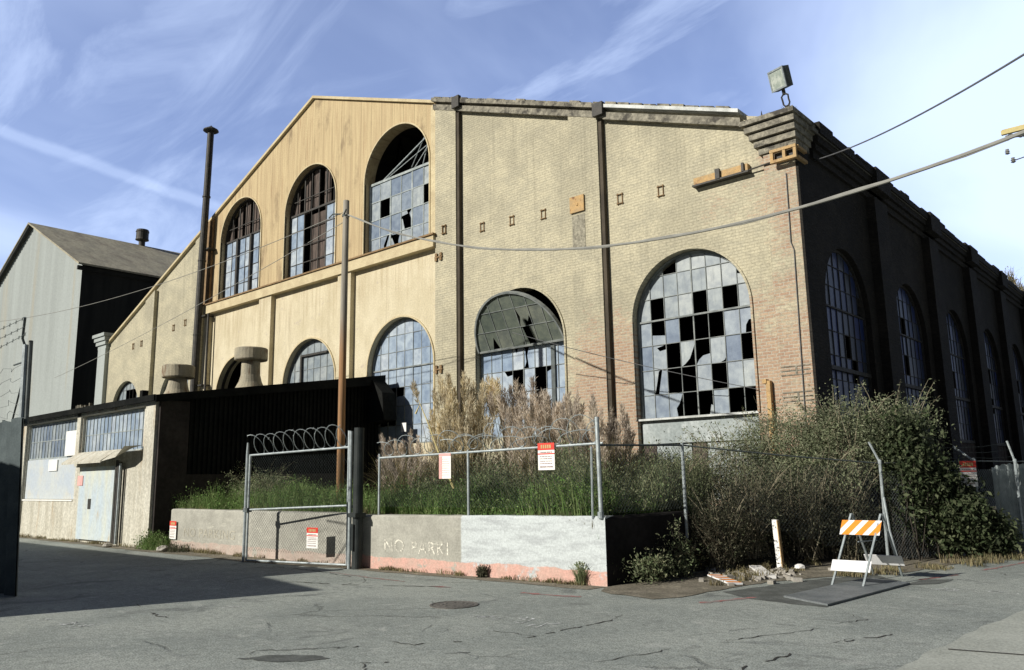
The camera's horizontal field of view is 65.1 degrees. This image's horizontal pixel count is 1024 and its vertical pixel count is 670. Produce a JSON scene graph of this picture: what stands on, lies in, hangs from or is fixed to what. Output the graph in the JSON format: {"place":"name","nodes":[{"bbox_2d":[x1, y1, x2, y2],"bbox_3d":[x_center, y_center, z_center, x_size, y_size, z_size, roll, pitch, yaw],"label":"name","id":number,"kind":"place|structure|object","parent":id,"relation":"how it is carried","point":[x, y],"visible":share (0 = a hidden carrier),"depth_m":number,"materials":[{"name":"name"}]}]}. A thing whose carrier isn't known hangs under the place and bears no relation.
{"place":"outdoors","nodes":[
{"label":"outdoors","id":0,"kind":"place"},
{"bbox_2d":[0,222,180,457],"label":"corrugated building","id":1,"kind":"structure","parent":0,"point":[46,270],"depth_m":52.99,"materials":[{"name":"metal"}]},
{"bbox_2d":[394,369,512,489],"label":"pampas grass","id":2,"kind":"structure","parent":0,"point":[452,422],"depth_m":18.51,"materials":[{"name":"beige plant"}]},
{"bbox_2d":[0,538,1023,669],"bbox_3d":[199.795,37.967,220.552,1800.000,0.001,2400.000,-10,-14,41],"label":"road","id":3,"kind":"structure","parent":0,"point":[285,610],"depth_m":9.54,"materials":[{"name":"grey asphalt"}]},
{"bbox_2d":[0,317,32,595],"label":"corrugated fence","id":4,"kind":"object","parent":3,"relation":"on","point":[11,444],"visible":1,"depth_m":13.17,"materials":[{"name":"metal"}]},
{"bbox_2d":[20,346,396,547],"bbox_3d":[-10.997,3.833,27.859,11.700,6.020,8.300,-10,-14,41],"label":"lean to shed","id":5,"kind":"object","parent":3,"relation":"on","point":[101,484],"visible":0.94,"depth_m":24.47,"materials":[{"name":"concrete"}]},
{"bbox_2d":[29,419,77,459],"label":"window","id":6,"kind":"structure","parent":5,"relation":"in","point":[48,441],"depth_m":27.52,"materials":[{"name":"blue glass"}]},
{"bbox_2d":[75,466,115,541],"bbox_3d":[-12.464,5.027,23.994,2.550,2.150,0.075,-10,-14,41],"label":"door","id":7,"kind":"structure","parent":5,"relation":"in","point":[96,495],"depth_m":23.90,"materials":[{"name":"paint"}]},
{"bbox_2d":[84,408,144,451],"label":"window","id":8,"kind":"structure","parent":5,"relation":"in","point":[113,431],"depth_m":24.09,"materials":[{"name":"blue glass"}]},
{"bbox_2d":[169,508,351,566],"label":"retaining wall","id":9,"kind":"structure","parent":3,"relation":"on","point":[216,529],"depth_m":18.27,"materials":[{"name":"concrete"}]},
{"bbox_2d":[169,521,176,538],"bbox_3d":[-8.929,5.131,21.112,0.360,0.460,0.012,-10,-14,41],"label":"notice sign","id":10,"kind":"object","parent":9,"relation":"attached to","point":[172,533],"visible":1,"depth_m":21.11,"materials":[{"name":"white metal"}]},
{"bbox_2d":[20,536,602,589],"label":"gutter soil","id":11,"kind":"structure","parent":3,"relation":"on","point":[234,558],"depth_m":16.09,"materials":[{"name":"grey soil"}]},
{"bbox_2d":[102,542,112,547],"bbox_3d":[-11.190,5.808,22.193,0.278,0.130,0.244,-10,-14,41],"label":"stone","id":12,"kind":"object","parent":11,"relation":"on","point":[107,544],"visible":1,"depth_m":22.12,"materials":[{"name":"beige stone"}]},
{"bbox_2d":[133,529,171,550],"bbox_3d":[-9.461,5.419,21.216,1.641,0.606,0.964,-10,-14,41],"label":"weed clump","id":13,"kind":"object","parent":11,"relation":"on","point":[152,542],"visible":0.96,"depth_m":21.06,"materials":[{"name":"green plant"}]},
{"bbox_2d":[156,545,168,551],"bbox_3d":[-8.848,5.419,20.347,0.312,0.160,0.302,-10,-14,41],"label":"stone","id":14,"kind":"object","parent":11,"relation":"on","point":[163,548],"visible":0.89,"depth_m":20.25,"materials":[{"name":"beige stone"}]},
{"bbox_2d":[159,542,191,552],"bbox_3d":[-8.441,5.352,20.208,0.996,0.274,0.849,-10,-14,41],"label":"weed tuft","id":15,"kind":"object","parent":11,"relation":"on","point":[174,547],"visible":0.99,"depth_m":20.15,"materials":[{"name":"brown plant"}]},
{"bbox_2d":[242,443,248,560],"bbox_3d":[-5.857,3.659,17.642,0.063,2.560,0.063,-10,-14,41],"label":"gate post","id":16,"kind":"object","parent":11,"relation":"on","point":[245,504],"visible":1,"depth_m":17.62,"materials":[{"name":"grey metal"}]},
{"bbox_2d":[243,424,353,565],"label":"chain link gate","id":17,"kind":"structure","parent":16,"relation":"attached to","point":[248,509],"depth_m":16.79,"materials":[{"name":"grey metal"}]},
{"bbox_2d":[306,527,317,548],"bbox_3d":[-4.063,4.124,16.306,0.330,0.410,0.014,-8,-12,33],"label":"notice sign","id":18,"kind":"object","parent":17,"relation":"attached to","point":[312,538],"visible":1,"depth_m":16.30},
{"bbox_2d":[348,428,365,569],"bbox_3d":[-3.041,3.191,15.769,0.230,2.721,0.260,-10,-14,41],"label":"steel post","id":19,"kind":"object","parent":11,"relation":"on","point":[357,515],"visible":1,"depth_m":15.68,"materials":[{"name":"grey metal"}]},
{"bbox_2d":[474,565,489,577],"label":"weed tuft","id":20,"kind":"object","parent":11,"relation":"on","point":[481,571],"visible":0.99,"depth_m":13.78,"materials":[{"name":"green plant"}]},
{"bbox_2d":[20,533,1023,585],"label":"kerb grass","id":21,"kind":"structure","parent":11,"relation":"on","point":[979,560],"depth_m":14.15,"materials":[{"name":"green plant"}]},
{"bbox_2d":[568,560,588,584],"bbox_3d":[1.062,3.764,12.659,0.538,0.417,0.455,-10,-14,41],"label":"weed tuft","id":22,"kind":"object","parent":11,"relation":"on","point":[580,576],"visible":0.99,"depth_m":12.60,"materials":[{"name":"green plant"}]},
{"bbox_2d":[347,431,352,568],"bbox_3d":[-3.188,3.230,15.800,0.071,2.660,0.071,-10,-14,41],"label":"gate post","id":23,"kind":"object","parent":3,"relation":"on","point":[350,499],"visible":1,"depth_m":15.78,"materials":[{"name":"grey metal"}]},
{"bbox_2d":[429,601,478,608],"bbox_3d":[-0.781,3.633,10.813,0.660,0.015,0.660,-10,-14,41],"label":"manhole cover","id":24,"kind":"object","parent":3,"relation":"on","point":[453,604],"visible":1,"depth_m":10.77,"materials":[{"name":"metal"}]},
{"bbox_2d":[32,588,1017,626],"bbox_3d":[0.412,3.500,10.175,13.104,0.001,2.252,0,-10,-3],"label":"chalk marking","id":25,"kind":"object","parent":3,"relation":"on","point":[496,615],"visible":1,"depth_m":9.84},
{"bbox_2d":[362,511,692,586],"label":"retaining wall","id":26,"kind":"structure","parent":3,"relation":"on","point":[541,548],"depth_m":13.59,"materials":[{"name":"concrete"}]},
{"bbox_2d":[377,414,603,518],"bbox_3d":[-0.592,2.413,14.403,5.283,1.682,0.377,-9,-13,37],"label":"chain link fence","id":27,"kind":"object","parent":26,"relation":"on","point":[597,443],"visible":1,"depth_m":14.07,"materials":[{"name":"grey metal"}]},
{"bbox_2d":[439,453,450,478],"bbox_3d":[-1.244,2.427,14.859,0.290,0.460,0.012,-9,-13,37],"label":"notice sign","id":28,"kind":"object","parent":27,"relation":"attached to","point":[444,465],"visible":1,"depth_m":14.86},
{"bbox_2d":[538,443,554,469],"bbox_3d":[0.575,2.044,13.505,0.340,0.450,0.013,-9,-13,37],"label":"notice sign","id":29,"kind":"object","parent":27,"relation":"attached to","point":[546,456],"visible":1,"depth_m":13.50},
{"bbox_2d":[137,566,955,669],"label":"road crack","id":30,"kind":"object","parent":3,"relation":"on","point":[789,654],"visible":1,"depth_m":8.28,"materials":[{"name":"black asphalt"}]},
{"bbox_2d":[92,95,1023,510],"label":"brick building","id":31,"kind":"structure","parent":3,"relation":"on","point":[886,289],"depth_m":25.24,"materials":[{"name":"brick"}]},
{"bbox_2d":[117,382,136,451],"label":"window","id":32,"kind":"structure","parent":31,"relation":"in","point":[122,395],"depth_m":42.99,"materials":[{"name":"glass"}]},
{"bbox_2d":[190,126,218,391],"bbox_3d":[-14.323,-3.330,37.368,0.889,13.613,0.844,-10,-14,41],"label":"flue pipe","id":33,"kind":"object","parent":31,"relation":"attached to","point":[211,131],"visible":0.95,"depth_m":37.22,"materials":[{"name":"metal"}]},
{"bbox_2d":[221,360,236,388],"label":"window","id":34,"kind":"structure","parent":31,"relation":"in","point":[232,364],"depth_m":36.05,"materials":[{"name":"glass"}]},
{"bbox_2d":[223,199,260,297],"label":"window","id":35,"kind":"structure","parent":31,"relation":"in","point":[230,247],"depth_m":36.50,"materials":[{"name":"glass"}]},
{"bbox_2d":[288,339,333,382],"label":"window","id":36,"kind":"structure","parent":31,"relation":"in","point":[318,367],"depth_m":31.73,"materials":[{"name":"grey glass"}]},
{"bbox_2d":[288,166,334,277],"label":"window","id":37,"kind":"structure","parent":31,"relation":"in","point":[297,222],"depth_m":33.20,"materials":[{"name":"glass"}]},
{"bbox_2d":[369,162,428,251],"bbox_3d":[-4.019,-4.503,29.154,3.582,2.905,0.120,-10,-14,41],"label":"window","id":38,"kind":"structure","parent":31,"relation":"in","point":[405,190],"depth_m":29.26,"materials":[{"name":"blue glass"}]},
{"bbox_2d":[372,318,432,445],"bbox_3d":[-3.725,1.587,27.886,3.483,4.401,0.120,-10,-14,41],"label":"window","id":39,"kind":"structure","parent":31,"relation":"in","point":[404,354],"depth_m":27.81,"materials":[{"name":"blue glass"}]},
{"bbox_2d":[401,423,405,431],"bbox_3d":[-3.651,3.110,27.038,0.260,0.300,0.020,-10,-14,41],"label":"notice","id":40,"kind":"object","parent":31,"relation":"attached to","point":[403,427],"visible":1,"depth_m":27.03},
{"bbox_2d":[474,291,563,353],"bbox_3d":[-0.017,-0.461,24.141,3.482,1.621,0.897,-10,-14,41],"label":"window","id":41,"kind":"structure","parent":31,"relation":"in","point":[497,318],"depth_m":24.11,"materials":[{"name":"green glass"}]},
{"bbox_2d":[480,341,564,438],"bbox_3d":[0.376,1.686,24.160,3.532,2.742,0.120,-10,-14,41],"label":"window","id":42,"kind":"structure","parent":31,"relation":"in","point":[497,363],"depth_m":24.30,"materials":[{"name":"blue glass"}]},
{"bbox_2d":[512,332,755,388],"bbox_3d":[2.886,0.604,20.247,6.235,1.916,0.017,-5,-11,22],"label":"overhead cable","id":43,"kind":"object","parent":31,"relation":"attached to","point":[637,364],"visible":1,"depth_m":20.09,"materials":[{"name":"rubber"}]},
{"bbox_2d":[637,250,755,418],"bbox_3d":[4.678,-0.050,20.555,3.343,4.292,0.120,-10,-14,41],"label":"window","id":44,"kind":"structure","parent":31,"relation":"in","point":[696,271],"depth_m":20.68,"materials":[{"name":"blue glass"}]},
{"bbox_2d":[767,65,792,106],"bbox_3d":[6.634,-5.902,19.696,0.426,1.408,0.557,4,-11,-24],"label":"floodlight","id":45,"kind":"object","parent":31,"relation":"on","point":[780,78],"visible":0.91,"depth_m":19.67,"materials":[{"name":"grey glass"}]},
{"bbox_2d":[825,250,877,478],"bbox_3d":[8.486,0.702,20.328,0.140,5.842,3.184,-10,-14,41],"label":"window","id":46,"kind":"structure","parent":31,"relation":"in","point":[842,290],"depth_m":20.65,"materials":[{"name":"glass"}]},
{"bbox_2d":[897,285,934,453],"bbox_3d":[12.081,1.356,24.303,0.140,5.842,3.184,-10,-14,41],"label":"window","id":47,"kind":"structure","parent":31,"relation":"in","point":[912,341],"depth_m":24.89,"materials":[{"name":"glass"}]},
{"bbox_2d":[814,53,1023,160],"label":"overhead cable","id":48,"kind":"object","parent":31,"relation":"attached to","point":[990,74],"visible":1,"depth_m":11.94,"materials":[{"name":"rubber"}]},
{"bbox_2d":[946,311,978,475],"bbox_3d":[15.677,2.010,28.279,0.140,5.842,3.184,-10,-14,41],"label":"window","id":49,"kind":"structure","parent":31,"relation":"in","point":[963,400],"depth_m":28.87,"materials":[{"name":"glass"}]},
{"bbox_2d":[984,330,1008,464],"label":"window","id":50,"kind":"structure","parent":31,"relation":"in","point":[991,362],"depth_m":32.97,"materials":[{"name":"glass"}]},
{"bbox_2d":[1002,266,1023,290],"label":"cornice weeds","id":51,"kind":"object","parent":31,"relation":"on","point":[1019,285],"visible":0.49,"depth_m":37.91,"materials":[{"name":"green plant"}]},
{"bbox_2d":[1012,346,1023,432],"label":"window","id":52,"kind":"structure","parent":31,"relation":"in","point":[1017,366],"depth_m":37.21,"materials":[{"name":"metal"}]},
{"bbox_2d":[235,575,952,661],"bbox_3d":[2.211,3.431,9.966,10.603,0.001,1.790,6,-12,-34],"label":"road patch","id":53,"kind":"object","parent":3,"relation":"on","point":[775,592],"visible":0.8,"depth_m":11.55,"materials":[{"name":"grey asphalt"}]},
{"bbox_2d":[783,578,909,605],"bbox_3d":[4.790,3.636,11.439,2.951,0.024,0.779,9,-14,-43],"label":"steel plate","id":54,"kind":"object","parent":53,"relation":"on","point":[829,595],"visible":0.88,"depth_m":11.25,"materials":[{"name":"grey metal"}]},
{"bbox_2d":[332,562,1023,602],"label":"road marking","id":55,"kind":"object","parent":3,"relation":"on","point":[703,601],"visible":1,"depth_m":11.75,"materials":[{"name":"paint"}]},
{"bbox_2d":[831,513,904,585],"bbox_3d":[5.574,3.323,12.569,1.806,1.030,0.610,9,-14,-44],"label":"barricade","id":56,"kind":"object","parent":3,"relation":"on","point":[849,526],"visible":0.92,"depth_m":12.46,"materials":[{"name":"white paint"}]},
{"bbox_2d":[0,0,1023,290],"label":"sky","id":57,"kind":"structure","parent":0,"point":[106,106],"materials":[{"name":"blue"}]},
{"bbox_2d":[533,393,649,484],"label":"pampas grass","id":58,"kind":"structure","parent":0,"point":[609,434],"depth_m":16.14,"materials":[{"name":"beige plant"}]},
{"bbox_2d":[601,550,1022,598],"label":"dirt verge","id":59,"kind":"structure","parent":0,"point":[673,587],"depth_m":12.62,"materials":[{"name":"brown soil"}]},
{"bbox_2d":[621,515,710,584],"bbox_3d":[2.550,3.476,13.126,0.923,1.088,2.156,-10,-14,41],"label":"bush","id":60,"kind":"object","parent":59,"relation":"on","point":[649,566],"depth_m":13.05,"materials":[{"name":"green plant"}]},
{"bbox_2d":[707,574,742,584],"bbox_3d":[3.366,3.870,12.715,0.200,0.046,1.033,0,-10,-6],"label":"broken board","id":61,"kind":"object","parent":59,"relation":"on","point":[724,578],"visible":0.97,"depth_m":12.70,"materials":[{"name":"white paint"}]},
{"bbox_2d":[699,566,830,585],"bbox_3d":[4.043,3.993,13.410,1.939,0.139,2.892,-10,-14,41],"label":"rubble","id":62,"kind":"object","parent":59,"relation":"on","point":[789,575],"visible":0.58,"depth_m":13.02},
{"bbox_2d":[749,565,775,578],"bbox_3d":[4.180,3.954,13.398,0.200,0.110,0.960,-2,-10,3],"label":"plank","id":63,"kind":"object","parent":62,"relation":"on","point":[760,568],"visible":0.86,"depth_m":13.49,"materials":[{"name":"beige wood"}]},
{"bbox_2d":[772,519,784,567],"bbox_3d":[4.703,3.713,14.167,0.148,0.880,0.109,-10,-14,41],"label":"marker stake","id":64,"kind":"object","parent":59,"relation":"on","point":[778,543],"visible":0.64,"depth_m":14.14,"materials":[{"name":"white wood"}]},
{"bbox_2d":[683,449,896,571],"bbox_3d":[4.864,3.272,15.277,4.934,2.188,2.353,4,-11,-25],"label":"thicket","id":65,"kind":"object","parent":59,"relation":"on","point":[722,541],"visible":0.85,"depth_m":15.11,"materials":[{"name":"green plant"}]},
{"bbox_2d":[794,564,805,569],"bbox_3d":[5.072,4.090,14.154,0.194,0.100,0.194,-10,-14,41],"label":"stone","id":66,"kind":"object","parent":59,"relation":"on","point":[800,566],"visible":0.88,"depth_m":14.10,"materials":[{"name":"white stone"}]},
{"bbox_2d":[600,441,1023,558],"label":"chain link fence","id":67,"kind":"object","parent":59,"relation":"on","point":[1008,478],"visible":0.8,"depth_m":15.05,"materials":[{"name":"grey metal"}]},
{"bbox_2d":[959,461,977,486],"bbox_3d":[8.993,2.733,15.798,0.420,0.500,0.014,2,-11,-18],"label":"notice sign","id":68,"kind":"object","parent":67,"relation":"attached to","point":[968,468],"visible":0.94,"depth_m":15.81,"materials":[{"name":"metal"}]},
{"bbox_2d":[977,505,1023,554],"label":"ivy mound","id":69,"kind":"object","parent":59,"relation":"on","point":[1020,536],"visible":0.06,"depth_m":15.80,"materials":[{"name":"green plant"}]},
{"bbox_2d":[1001,124,1023,162],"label":"utility pole","id":70,"kind":"object","parent":59,"relation":"on","point":[1009,131],"visible":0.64,"depth_m":26.59,"materials":[{"name":"yellow wood"}]},
{"bbox_2d":[690,496,1022,571],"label":"yard ground","id":71,"kind":"structure","parent":0,"point":[767,558],"depth_m":15.46,"materials":[{"name":"soil"}]},
{"bbox_2d":[217,459,300,500],"bbox_3d":[-6.974,4.281,22.396,2.299,1.906,3.028,4,-11,-25],"label":"tall weed","id":72,"kind":"object","parent":71,"relation":"on","point":[240,487],"visible":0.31,"depth_m":22.22,"materials":[{"name":"green plant"}]},
{"bbox_2d":[175,504,372,513],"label":"dry grass","id":73,"kind":"structure","parent":71,"relation":"on","point":[364,510],"depth_m":18.22,"materials":[{"name":"green plant"}]},
{"bbox_2d":[171,472,450,513],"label":"weeds","id":74,"kind":"object","parent":71,"relation":"on","point":[231,503],"visible":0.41,"depth_m":19.47,"materials":[{"name":"green plant"}]},
{"bbox_2d":[329,200,349,499],"bbox_3d":[-4.526,0.585,20.896,0.817,8.520,0.315,-10,-14,41],"label":"wooden pole","id":75,"kind":"object","parent":71,"relation":"on","point":[342,348],"visible":0.9,"depth_m":20.85,"materials":[{"name":"brown wood"}]},
{"bbox_2d":[0,212,342,321],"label":"overhead cable","id":76,"kind":"object","parent":75,"relation":"attached to","point":[185,275],"visible":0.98,"depth_m":25.57,"materials":[{"name":"black rubber"}]},
{"bbox_2d":[55,222,342,377],"bbox_3d":[-13.969,-0.415,31.288,0.019,1.353,27.710,9,-14,-42],"label":"overhead cable","id":77,"kind":"object","parent":75,"relation":"attached to","point":[217,294],"visible":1,"depth_m":26.64,"materials":[{"name":"black rubber"}]},
{"bbox_2d":[345,130,1023,250],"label":"overhead cable","id":78,"kind":"object","parent":75,"relation":"attached to","point":[950,159],"visible":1,"depth_m":12.19,"materials":[{"name":"black rubber"}]},
{"bbox_2d":[339,428,438,497],"bbox_3d":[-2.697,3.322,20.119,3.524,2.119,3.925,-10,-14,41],"label":"pampas grass","id":79,"kind":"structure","parent":71,"relation":"on","point":[402,448],"depth_m":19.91,"materials":[{"name":"beige plant"}]},
{"bbox_2d":[375,510,593,527],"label":"dry grass","id":80,"kind":"structure","parent":71,"relation":"on","point":[534,514],"depth_m":13.46,"materials":[{"name":"green plant"}]},
{"bbox_2d":[484,375,579,486],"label":"pampas grass","id":81,"kind":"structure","parent":71,"relation":"on","point":[511,403],"depth_m":18.76,"materials":[{"name":"beige plant"}]},
{"bbox_2d":[381,466,696,579],"bbox_3d":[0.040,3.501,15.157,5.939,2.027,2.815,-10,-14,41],"label":"weeds","id":82,"kind":"object","parent":71,"relation":"on","point":[419,509],"visible":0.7,"depth_m":14.58,"materials":[{"name":"green plant"}]},
{"bbox_2d":[415,400,454,488],"bbox_3d":[-1.524,2.138,15.855,1.143,1.795,0.071,-10,-14,41],"label":"yellow stalk","id":83,"kind":"object","parent":82,"relation":"on","point":[451,482],"visible":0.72,"depth_m":15.93,"materials":[{"name":"brown plant"}]},
{"bbox_2d":[487,388,592,493],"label":"pampas grass","id":84,"kind":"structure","parent":71,"relation":"on","point":[533,414],"depth_m":16.88,"materials":[{"name":"beige plant"}]},
{"bbox_2d":[409,430,719,522],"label":"tall weeds","id":85,"kind":"object","parent":71,"relation":"on","point":[605,480],"visible":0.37,"depth_m":15.21,"materials":[{"name":"green plant"}]},
{"bbox_2d":[611,440,729,515],"bbox_3d":[2.859,3.131,16.992,2.583,1.950,4.527,1,-10,-12],"label":"dry brush","id":86,"kind":"object","parent":71,"relation":"on","point":[701,483],"visible":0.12,"depth_m":15.69,"materials":[{"name":"green plant"}]},
{"bbox_2d":[649,378,963,556],"bbox_3d":[5.851,2.733,16.673,6.320,3.609,3.195,-5,-11,22],"label":"bush","id":87,"kind":"object","parent":71,"relation":"on","point":[808,436],"visible":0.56,"depth_m":16.32,"materials":[{"name":"green plant"}]},
{"bbox_2d":[856,401,1023,560],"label":"leafy shrub","id":88,"kind":"object","parent":71,"relation":"on","point":[951,504],"visible":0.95,"depth_m":15.39,"materials":[{"name":"green plant"}]},
{"bbox_2d":[897,610,1023,669],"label":"pavement","id":89,"kind":"structure","parent":0,"point":[1005,635],"depth_m":7.40,"materials":[{"name":"concrete"}]},
{"bbox_2d":[951,649,1023,654],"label":"pavement joint","id":90,"kind":"object","parent":89,"relation":"on","point":[986,651],"visible":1,"depth_m":7.39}
]}

